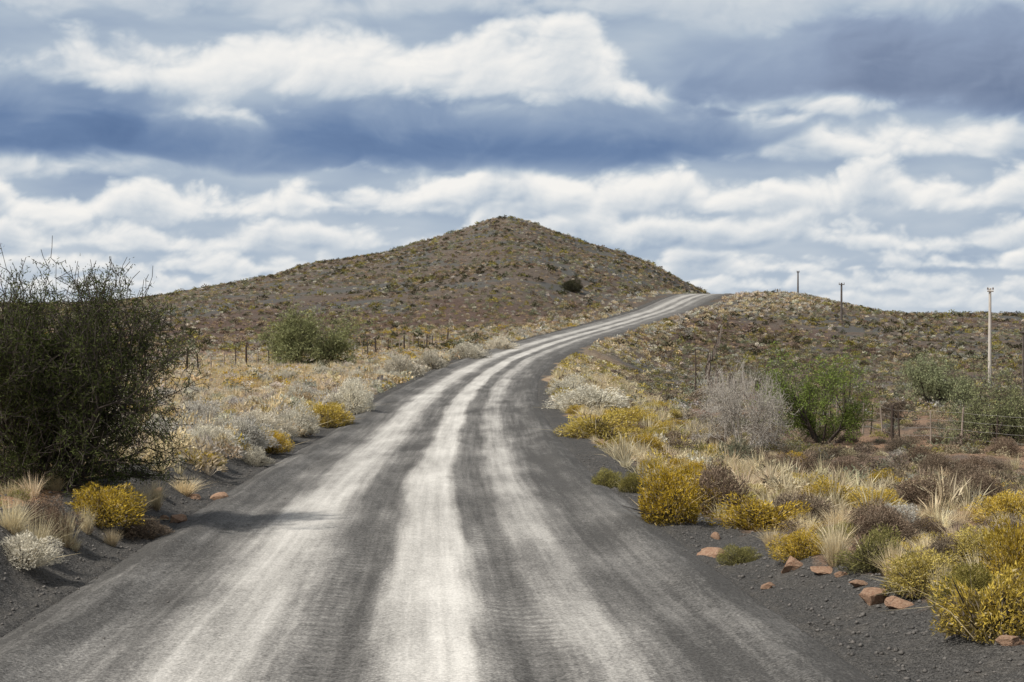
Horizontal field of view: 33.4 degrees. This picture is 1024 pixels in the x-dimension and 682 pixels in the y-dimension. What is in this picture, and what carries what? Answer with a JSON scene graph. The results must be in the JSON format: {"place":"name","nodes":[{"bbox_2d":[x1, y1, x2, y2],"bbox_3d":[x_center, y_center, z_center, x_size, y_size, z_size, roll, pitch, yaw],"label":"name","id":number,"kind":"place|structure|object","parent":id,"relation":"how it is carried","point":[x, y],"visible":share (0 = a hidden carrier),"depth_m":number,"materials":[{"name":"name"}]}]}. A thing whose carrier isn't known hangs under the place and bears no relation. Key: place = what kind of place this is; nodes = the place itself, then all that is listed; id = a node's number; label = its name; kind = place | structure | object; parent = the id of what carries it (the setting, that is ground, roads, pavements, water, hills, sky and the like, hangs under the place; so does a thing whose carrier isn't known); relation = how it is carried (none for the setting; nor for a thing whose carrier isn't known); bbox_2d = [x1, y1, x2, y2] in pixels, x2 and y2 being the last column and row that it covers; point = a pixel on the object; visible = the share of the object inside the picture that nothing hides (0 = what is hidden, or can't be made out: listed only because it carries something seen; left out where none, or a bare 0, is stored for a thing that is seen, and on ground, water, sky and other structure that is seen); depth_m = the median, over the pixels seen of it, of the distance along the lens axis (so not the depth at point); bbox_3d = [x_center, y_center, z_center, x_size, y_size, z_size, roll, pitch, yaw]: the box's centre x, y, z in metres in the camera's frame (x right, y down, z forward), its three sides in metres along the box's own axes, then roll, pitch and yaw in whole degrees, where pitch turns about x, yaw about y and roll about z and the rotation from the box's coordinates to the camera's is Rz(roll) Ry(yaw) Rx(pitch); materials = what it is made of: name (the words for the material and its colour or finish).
{"place":"outdoors","nodes":[
{"label":"outdoors","id":0,"kind":"place"},
{"bbox_2d":[0,293,873,681],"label":"gravel road","id":1,"kind":"structure","parent":0,"point":[464,521],"depth_m":21.11,"materials":[{"name":"grey gravel"}]},
{"bbox_2d":[697,547,725,557],"bbox_3d":[2.870,3.032,24.341,0.418,0.169,0.320,1,1,44],"label":"rock","id":2,"kind":"object","parent":1,"relation":"on","point":[709,551],"visible":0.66,"depth_m":24.29,"materials":[{"name":"stone"}]},
{"bbox_2d":[0,0,1023,313],"bbox_3d":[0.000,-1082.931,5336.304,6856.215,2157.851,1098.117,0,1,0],"label":"sky","id":3,"kind":"structure","parent":0,"point":[868,152],"depth_m":5816.47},
{"bbox_2d":[0,218,1023,681],"bbox_3d":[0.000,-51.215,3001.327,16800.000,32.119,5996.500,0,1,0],"label":"ground","id":4,"kind":"structure","parent":0,"point":[848,600],"depth_m":54.31,"materials":[{"name":"brown soil"}]},
{"bbox_2d":[0,490,50,535],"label":"grass tuft","id":5,"kind":"object","parent":4,"relation":"on","point":[7,522],"visible":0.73,"depth_m":21.70,"materials":[{"name":"beige plant"}]},
{"bbox_2d":[0,530,78,570],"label":"shrub","id":6,"kind":"object","parent":4,"relation":"on","point":[24,555],"visible":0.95,"depth_m":20.71,"materials":[{"name":"white plant"}]},
{"bbox_2d":[3,510,78,556],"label":"grass tuft","id":7,"kind":"object","parent":4,"relation":"on","point":[38,535],"visible":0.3,"depth_m":21.62,"materials":[{"name":"beige plant"}]},
{"bbox_2d":[18,494,83,534],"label":"shrub","id":8,"kind":"object","parent":4,"relation":"on","point":[47,513],"visible":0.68,"depth_m":23.11,"materials":[{"name":"brown plant"}]},
{"bbox_2d":[37,509,91,547],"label":"grass tuft","id":9,"kind":"object","parent":4,"relation":"on","point":[65,539],"visible":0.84,"depth_m":23.04,"materials":[{"name":"beige plant"}]},
{"bbox_2d":[76,503,98,534],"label":"grass tuft","id":10,"kind":"object","parent":4,"relation":"on","point":[86,529],"visible":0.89,"depth_m":24.85,"materials":[{"name":"beige plant"}]},
{"bbox_2d":[0,236,209,494],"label":"thorn tree","id":11,"kind":"object","parent":4,"relation":"on","point":[52,404],"visible":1,"depth_m":27.22,"materials":[{"name":"green plant"}]},
{"bbox_2d":[94,528,127,546],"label":"grass tuft","id":12,"kind":"object","parent":4,"relation":"on","point":[113,542],"visible":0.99,"depth_m":25.04,"materials":[{"name":"beige plant"}]},
{"bbox_2d":[63,481,158,528],"bbox_3d":[-6.345,2.514,26.477,1.838,0.750,2.255,0,1,-24],"label":"shrub","id":13,"kind":"object","parent":4,"relation":"on","point":[109,502],"visible":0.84,"depth_m":25.98,"materials":[{"name":"yellow plant"}]},
{"bbox_2d":[112,480,169,513],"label":"grass tuft","id":14,"kind":"object","parent":4,"relation":"on","point":[147,502],"visible":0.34,"depth_m":28.75,"materials":[{"name":"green plant"}]},
{"bbox_2d":[116,514,174,540],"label":"shrub","id":15,"kind":"object","parent":4,"relation":"on","point":[148,530],"visible":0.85,"depth_m":26.39,"materials":[{"name":"brown plant"}]},
{"bbox_2d":[147,477,166,510],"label":"grass tuft","id":16,"kind":"object","parent":4,"relation":"on","point":[156,507],"visible":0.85,"depth_m":29.81,"materials":[{"name":"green plant"}]},
{"bbox_2d":[169,471,218,495],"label":"grass tuft","id":17,"kind":"object","parent":4,"relation":"on","point":[185,490],"visible":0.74,"depth_m":33.13,"materials":[{"name":"beige plant"}]},
{"bbox_2d":[175,396,224,422],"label":"shrub","id":18,"kind":"object","parent":4,"relation":"on","point":[204,410],"visible":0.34,"depth_m":56.92,"materials":[{"name":"beige plant"}]},
{"bbox_2d":[201,426,247,448],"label":"shrub","id":19,"kind":"object","parent":4,"relation":"on","point":[213,434],"visible":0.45,"depth_m":43.14,"materials":[{"name":"beige plant"}]},
{"bbox_2d":[223,414,280,448],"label":"shrub","id":20,"kind":"object","parent":4,"relation":"on","point":[259,433],"visible":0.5,"depth_m":46.65,"materials":[{"name":"grey plant"}]},
{"bbox_2d":[237,443,274,465],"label":"shrub","id":21,"kind":"object","parent":4,"relation":"on","point":[255,459],"visible":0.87,"depth_m":43.28,"materials":[{"name":"beige plant"}]},
{"bbox_2d":[234,408,289,429],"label":"shrub","id":22,"kind":"object","parent":4,"relation":"on","point":[260,416],"visible":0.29,"depth_m":52.83,"materials":[{"name":"beige plant"}]},
{"bbox_2d":[262,427,306,453],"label":"shrub","id":23,"kind":"object","parent":4,"relation":"on","point":[279,438],"visible":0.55,"depth_m":48.05,"materials":[{"name":"yellow plant"}]},
{"bbox_2d":[271,417,308,436],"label":"shrub","id":24,"kind":"object","parent":4,"relation":"on","point":[285,426],"visible":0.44,"depth_m":54.13,"materials":[{"name":"beige plant"}]},
{"bbox_2d":[1,321,579,484],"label":"dry grass","id":25,"kind":"structure","parent":4,"relation":"on","point":[241,373],"depth_m":99.13,"materials":[{"name":"beige plant"}]},
{"bbox_2d":[138,329,448,369],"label":"wire fence","id":26,"kind":"object","parent":4,"relation":"on","point":[427,339],"visible":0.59,"depth_m":171.06,"materials":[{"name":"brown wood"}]},
{"bbox_2d":[284,383,317,399],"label":"shrub","id":27,"kind":"object","parent":4,"relation":"on","point":[298,391],"visible":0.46,"depth_m":76.87,"materials":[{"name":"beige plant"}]},
{"bbox_2d":[273,399,332,434],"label":"shrub","id":28,"kind":"object","parent":4,"relation":"on","point":[303,419],"visible":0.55,"depth_m":57.78,"materials":[{"name":"beige plant"}]},
{"bbox_2d":[251,298,376,365],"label":"round bush","id":29,"kind":"object","parent":4,"relation":"on","point":[290,338],"visible":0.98,"depth_m":141.41,"materials":[{"name":"green plant"}]},
{"bbox_2d":[297,400,354,427],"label":"shrub","id":30,"kind":"object","parent":4,"relation":"on","point":[336,416],"visible":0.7,"depth_m":64.62,"materials":[{"name":"yellow plant"}]},
{"bbox_2d":[323,374,377,413],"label":"shrub","id":31,"kind":"object","parent":4,"relation":"on","point":[354,404],"visible":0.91,"depth_m":73.60,"materials":[{"name":"beige plant"}]},
{"bbox_2d":[367,354,427,376],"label":"shrub","id":32,"kind":"object","parent":4,"relation":"on","point":[414,368],"visible":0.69,"depth_m":117.20,"materials":[{"name":"beige plant"}]},
{"bbox_2d":[416,349,451,368],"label":"shrub","id":33,"kind":"object","parent":4,"relation":"on","point":[435,362],"visible":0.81,"depth_m":129.31,"materials":[{"name":"beige plant"}]},
{"bbox_2d":[446,341,493,358],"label":"shrub","id":34,"kind":"object","parent":4,"relation":"on","point":[465,351],"visible":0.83,"depth_m":146.93,"materials":[{"name":"beige plant"}]},
{"bbox_2d":[484,334,533,349],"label":"shrub","id":35,"kind":"object","parent":4,"relation":"on","point":[503,344],"visible":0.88,"depth_m":165.54,"materials":[{"name":"beige plant"}]},
{"bbox_2d":[0,214,1023,371],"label":"hillside scrub","id":36,"kind":"object","parent":4,"relation":"on","point":[813,300],"visible":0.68,"depth_m":273.18,"materials":[{"name":"brown plant"}]},
{"bbox_2d":[0,427,1023,606],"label":"verge grass","id":37,"kind":"structure","parent":4,"relation":"on","point":[959,518],"depth_m":31.05,"materials":[{"name":"beige plant"}]},
{"bbox_2d":[0,449,1023,681],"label":"gravel stones","id":38,"kind":"object","parent":4,"relation":"on","point":[895,649],"visible":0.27,"depth_m":20.30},
{"bbox_2d":[542,372,593,394],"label":"shrub","id":39,"kind":"object","parent":4,"relation":"on","point":[566,384],"visible":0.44,"depth_m":91.50,"materials":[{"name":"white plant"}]},
{"bbox_2d":[559,278,582,291],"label":"shrub","id":40,"kind":"object","parent":4,"relation":"on","point":[576,287],"visible":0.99,"depth_m":295.73,"materials":[{"name":"green plant"}]},
{"bbox_2d":[532,408,641,439],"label":"shrub","id":41,"kind":"object","parent":4,"relation":"on","point":[591,426],"visible":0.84,"depth_m":58.11,"materials":[{"name":"yellow plant"}]},
{"bbox_2d":[542,383,644,411],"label":"shrub","id":42,"kind":"object","parent":4,"relation":"on","point":[580,395],"visible":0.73,"depth_m":76.53,"materials":[{"name":"beige plant"}]},
{"bbox_2d":[591,467,623,487],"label":"shrub","id":43,"kind":"object","parent":4,"relation":"on","point":[608,480],"visible":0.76,"depth_m":36.92,"materials":[{"name":"green plant"}]},
{"bbox_2d":[616,471,647,492],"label":"shrub","id":44,"kind":"object","parent":4,"relation":"on","point":[632,488],"visible":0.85,"depth_m":35.40,"materials":[{"name":"green plant"}]},
{"bbox_2d":[604,405,659,423],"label":"shrub","id":45,"kind":"object","parent":4,"relation":"on","point":[636,414],"visible":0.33,"depth_m":66.74,"materials":[{"name":"yellow plant"}]},
{"bbox_2d":[612,432,667,453],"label":"shrub","id":46,"kind":"object","parent":4,"relation":"on","point":[647,439],"visible":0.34,"depth_m":51.69,"materials":[{"name":"yellow plant"}]},
{"bbox_2d":[622,455,721,526],"bbox_3d":[2.651,2.538,28.868,1.776,1.296,1.947,1,1,44],"label":"shrub","id":47,"kind":"object","parent":4,"relation":"on","point":[656,510],"visible":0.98,"depth_m":28.51,"materials":[{"name":"yellow plant"}]},
{"bbox_2d":[661,436,692,451],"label":"shrub","id":48,"kind":"object","parent":4,"relation":"on","point":[670,443],"visible":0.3,"depth_m":55.90,"materials":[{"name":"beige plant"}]},
{"bbox_2d":[663,485,726,515],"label":"shrub","id":49,"kind":"object","parent":4,"relation":"on","point":[700,492],"visible":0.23,"depth_m":32.00,"materials":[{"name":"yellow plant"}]},
{"bbox_2d":[680,458,751,517],"bbox_3d":[3.878,2.867,32.369,1.788,1.416,1.754,0,1,-26],"label":"shrub","id":50,"kind":"object","parent":4,"relation":"on","point":[708,480],"visible":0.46,"depth_m":32.14,"materials":[{"name":"brown plant"}]},
{"bbox_2d":[717,435,755,456],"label":"shrub","id":51,"kind":"object","parent":4,"relation":"on","point":[737,447],"visible":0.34,"depth_m":55.52,"materials":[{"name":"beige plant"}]},
{"bbox_2d":[674,356,801,451],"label":"bare grey tree","id":52,"kind":"object","parent":4,"relation":"on","point":[735,409],"visible":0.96,"depth_m":60.99,"materials":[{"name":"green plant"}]},
{"bbox_2d":[712,543,763,565],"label":"shrub","id":53,"kind":"object","parent":4,"relation":"on","point":[737,558],"visible":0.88,"depth_m":23.18,"materials":[{"name":"green plant"}]},
{"bbox_2d":[702,492,834,531],"bbox_3d":[4.479,2.895,28.491,2.561,0.772,1.488,0,1,27],"label":"shrub","id":54,"kind":"object","parent":4,"relation":"on","point":[757,516],"visible":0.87,"depth_m":28.39,"materials":[{"name":"yellow plant"}]},
{"bbox_2d":[744,365,800,399],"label":"grey bush","id":55,"kind":"object","parent":4,"relation":"on","point":[758,376],"visible":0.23,"depth_m":108.45,"materials":[{"name":"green plant"}]},
{"bbox_2d":[757,526,789,546],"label":"grass tuft","id":56,"kind":"object","parent":4,"relation":"on","point":[769,537],"visible":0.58,"depth_m":24.08,"materials":[{"name":"beige plant"}]},
{"bbox_2d":[547,323,1023,524],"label":"karoo scrub","id":57,"kind":"object","parent":4,"relation":"on","point":[636,387],"visible":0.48,"depth_m":77.89,"materials":[{"name":"beige plant"}]},
{"bbox_2d":[749,527,825,561],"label":"shrub","id":58,"kind":"object","parent":4,"relation":"on","point":[793,549],"visible":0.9,"depth_m":21.87,"materials":[{"name":"yellow plant"}]},
{"bbox_2d":[781,555,802,573],"bbox_3d":[3.540,2.843,21.538,0.316,0.262,0.238,-8,0,-27],"label":"rock","id":59,"kind":"object","parent":4,"relation":"on","point":[793,563],"visible":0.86,"depth_m":21.46,"materials":[{"name":"stone"}]},
{"bbox_2d":[759,450,832,474],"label":"shrub","id":60,"kind":"object","parent":4,"relation":"on","point":[794,460],"visible":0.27,"depth_m":47.59,"materials":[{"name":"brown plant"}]},
{"bbox_2d":[765,490,840,525],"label":"shrub","id":61,"kind":"object","parent":4,"relation":"on","point":[804,496],"visible":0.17,"depth_m":29.80,"materials":[{"name":"brown plant"}]},
{"bbox_2d":[784,509,825,530],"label":"grass tuft","id":62,"kind":"object","parent":4,"relation":"on","point":[805,524],"visible":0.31,"depth_m":27.45,"materials":[{"name":"beige plant"}]},
{"bbox_2d":[781,495,848,525],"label":"shrub","id":63,"kind":"object","parent":4,"relation":"on","point":[818,506],"visible":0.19,"depth_m":29.37,"materials":[{"name":"brown plant"}]},
{"bbox_2d":[749,335,881,445],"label":"green tree","id":64,"kind":"object","parent":4,"relation":"on","point":[804,418],"visible":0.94,"depth_m":66.38,"materials":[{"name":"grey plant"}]},
{"bbox_2d":[810,566,832,574],"bbox_3d":[3.797,2.785,20.774,0.254,0.116,0.322,-3,14,-44],"label":"rock","id":65,"kind":"object","parent":4,"relation":"on","point":[820,570],"visible":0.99,"depth_m":20.71,"materials":[{"name":"stone"}]},
{"bbox_2d":[797,475,856,502],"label":"shrub","id":66,"kind":"object","parent":4,"relation":"on","point":[822,487],"visible":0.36,"depth_m":34.43,"materials":[{"name":"yellow plant"}]},
{"bbox_2d":[806,516,861,567],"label":"grass tuft","id":67,"kind":"object","parent":4,"relation":"on","point":[829,553],"visible":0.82,"depth_m":20.79,"materials":[{"name":"beige plant"}]},
{"bbox_2d":[816,504,857,525],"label":"grass tuft","id":68,"kind":"object","parent":4,"relation":"on","point":[839,515],"visible":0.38,"depth_m":28.71,"materials":[{"name":"beige plant"}]},
{"bbox_2d":[817,521,857,545],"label":"shrub","id":69,"kind":"object","parent":4,"relation":"on","point":[844,529],"visible":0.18,"depth_m":24.11,"materials":[{"name":"yellow plant"}]},
{"bbox_2d":[705,324,1023,444],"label":"wire fence","id":70,"kind":"object","parent":4,"relation":"on","point":[708,367],"visible":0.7,"depth_m":71.72,"materials":[{"name":"brown wood"}]},
{"bbox_2d":[824,523,913,574],"bbox_3d":[4.394,2.486,20.363,1.552,0.646,1.335,0,1,-1],"label":"shrub","id":71,"kind":"object","parent":4,"relation":"on","point":[861,564],"visible":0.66,"depth_m":20.30,"materials":[{"name":"green plant"}]},
{"bbox_2d":[859,587,886,605],"bbox_3d":[3.841,2.742,18.202,0.284,0.242,0.242,12,7,20],"label":"rock","id":72,"kind":"object","parent":4,"relation":"on","point":[869,596],"visible":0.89,"depth_m":18.13,"materials":[{"name":"stone"}]},
{"bbox_2d":[845,497,900,522],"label":"shrub","id":73,"kind":"object","parent":4,"relation":"on","point":[857,513],"visible":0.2,"depth_m":29.69,"materials":[{"name":"brown plant"}]},
{"bbox_2d":[843,485,906,509],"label":"shrub","id":74,"kind":"object","parent":4,"relation":"on","point":[885,493],"visible":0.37,"depth_m":32.92,"materials":[{"name":"yellow plant"}]},
{"bbox_2d":[845,504,920,543],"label":"shrub","id":75,"kind":"object","parent":4,"relation":"on","point":[857,523],"visible":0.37,"depth_m":24.07,"materials":[{"name":"brown plant"}]},
{"bbox_2d":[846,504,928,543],"bbox_3d":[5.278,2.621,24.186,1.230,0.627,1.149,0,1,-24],"label":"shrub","id":76,"kind":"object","parent":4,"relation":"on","point":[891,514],"visible":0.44,"depth_m":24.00,"materials":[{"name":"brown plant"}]},
{"bbox_2d":[865,468,909,483],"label":"shrub","id":77,"kind":"object","parent":4,"relation":"on","point":[884,475],"visible":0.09,"depth_m":40.56,"materials":[{"name":"yellow plant"}]},
{"bbox_2d":[858,537,916,579],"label":"grass tuft","id":78,"kind":"object","parent":4,"relation":"on","point":[891,552],"visible":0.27,"depth_m":19.68,"materials":[{"name":"beige plant"}]},
{"bbox_2d":[874,396,914,419],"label":"grey bush","id":79,"kind":"object","parent":4,"relation":"on","point":[898,406],"visible":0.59,"depth_m":81.62,"materials":[{"name":"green plant"}]},
{"bbox_2d":[878,435,917,452],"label":"shrub","id":80,"kind":"object","parent":4,"relation":"on","point":[895,444],"visible":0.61,"depth_m":60.26,"materials":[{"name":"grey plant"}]},
{"bbox_2d":[884,596,913,609],"bbox_3d":[4.010,2.736,17.637,0.364,0.148,0.237,14,12,33],"label":"rock","id":81,"kind":"object","parent":4,"relation":"on","point":[892,602],"visible":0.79,"depth_m":17.60,"materials":[{"name":"stone"}]},
{"bbox_2d":[885,501,920,524],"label":"shrub","id":82,"kind":"object","parent":4,"relation":"on","point":[910,509],"visible":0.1,"depth_m":29.90,"materials":[{"name":"grey plant"}]},
{"bbox_2d":[900,446,935,463],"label":"shrub","id":83,"kind":"object","parent":4,"relation":"on","point":[915,449],"visible":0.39,"depth_m":54.71,"materials":[{"name":"brown plant"}]},
{"bbox_2d":[861,543,975,599],"bbox_3d":[4.177,2.460,18.087,1.740,0.562,1.331,-1,1,-33],"label":"shrub","id":84,"kind":"object","parent":4,"relation":"on","point":[916,574],"visible":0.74,"depth_m":18.03,"materials":[{"name":"yellow plant"}]},
{"bbox_2d":[887,469,957,508],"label":"shrub","id":85,"kind":"object","parent":4,"relation":"on","point":[911,491],"visible":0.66,"depth_m":33.69,"materials":[{"name":"brown plant"}]},
{"bbox_2d":[908,515,950,536],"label":"shrub","id":86,"kind":"object","parent":4,"relation":"on","point":[922,524],"visible":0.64,"depth_m":26.38,"materials":[{"name":"brown plant"}]},
{"bbox_2d":[907,453,962,474],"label":"shrub","id":87,"kind":"object","parent":4,"relation":"on","point":[946,462],"visible":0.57,"depth_m":47.71,"materials":[{"name":"brown plant"}]},
{"bbox_2d":[895,347,983,404],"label":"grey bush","id":88,"kind":"object","parent":4,"relation":"on","point":[933,385],"visible":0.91,"depth_m":99.65,"materials":[{"name":"green plant"}]},
{"bbox_2d":[888,560,1006,610],"bbox_3d":[4.351,2.442,17.001,1.408,0.622,1.047,0,1,13],"label":"shrub","id":89,"kind":"object","parent":4,"relation":"on","point":[964,576],"visible":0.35,"depth_m":16.88,"materials":[{"name":"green plant"}]},
{"bbox_2d":[920,530,976,570],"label":"shrub","id":90,"kind":"object","parent":4,"relation":"on","point":[941,547],"visible":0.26,"depth_m":20.18,"materials":[{"name":"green plant"}]},
{"bbox_2d":[946,462,987,490],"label":"shrub","id":91,"kind":"object","parent":4,"relation":"on","point":[958,468],"visible":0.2,"depth_m":36.07,"materials":[{"name":"brown plant"}]},
{"bbox_2d":[922,558,1023,644],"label":"shrub","id":92,"kind":"object","parent":4,"relation":"on","point":[987,607],"visible":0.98,"depth_m":15.22,"materials":[{"name":"yellow plant"}]},
{"bbox_2d":[925,345,1023,445],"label":"bush","id":93,"kind":"object","parent":4,"relation":"on","point":[1012,429],"visible":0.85,"depth_m":65.25,"materials":[{"name":"green plant"}]},
{"bbox_2d":[952,454,998,471],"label":"shrub","id":94,"kind":"object","parent":4,"relation":"on","point":[977,463],"visible":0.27,"depth_m":47.88,"materials":[{"name":"brown plant"}]},
{"bbox_2d":[940,522,1017,568],"bbox_3d":[5.592,2.460,20.379,1.320,0.624,2.075,0,1,0],"label":"shrub","id":95,"kind":"object","parent":4,"relation":"on","point":[964,541],"visible":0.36,"depth_m":20.04,"materials":[{"name":"yellow plant"}]},
{"bbox_2d":[937,489,1023,523],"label":"shrub","id":96,"kind":"object","parent":4,"relation":"on","point":[1000,503],"visible":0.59,"depth_m":31.39,"materials":[{"name":"yellow plant"}]},
{"bbox_2d":[947,469,1018,500],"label":"shrub","id":97,"kind":"object","parent":4,"relation":"on","point":[983,477],"visible":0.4,"depth_m":34.32,"materials":[{"name":"brown plant"}]},
{"bbox_2d":[987,287,993,383],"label":"utility pole","id":98,"kind":"object","parent":4,"relation":"on","point":[989,290],"visible":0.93,"depth_m":137.90,"materials":[{"name":"beige wood"}]},
{"bbox_2d":[962,508,1023,585],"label":"shrub","id":99,"kind":"object","parent":4,"relation":"on","point":[1012,548],"visible":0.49,"depth_m":17.99,"materials":[{"name":"yellow plant"}]},
{"bbox_2d":[985,455,1015,473],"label":"shrub","id":100,"kind":"object","parent":4,"relation":"on","point":[1000,465],"visible":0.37,"depth_m":50.06,"materials":[{"name":"brown plant"}]},
{"bbox_2d":[983,436,1023,456],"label":"shrub","id":101,"kind":"object","parent":4,"relation":"on","point":[1015,449],"visible":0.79,"depth_m":57.95,"materials":[{"name":"brown plant"}]},
{"bbox_2d":[995,635,1023,645],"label":"rock","id":102,"kind":"object","parent":4,"relation":"on","point":[1006,640],"visible":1,"depth_m":14.63,"materials":[{"name":"stone"}]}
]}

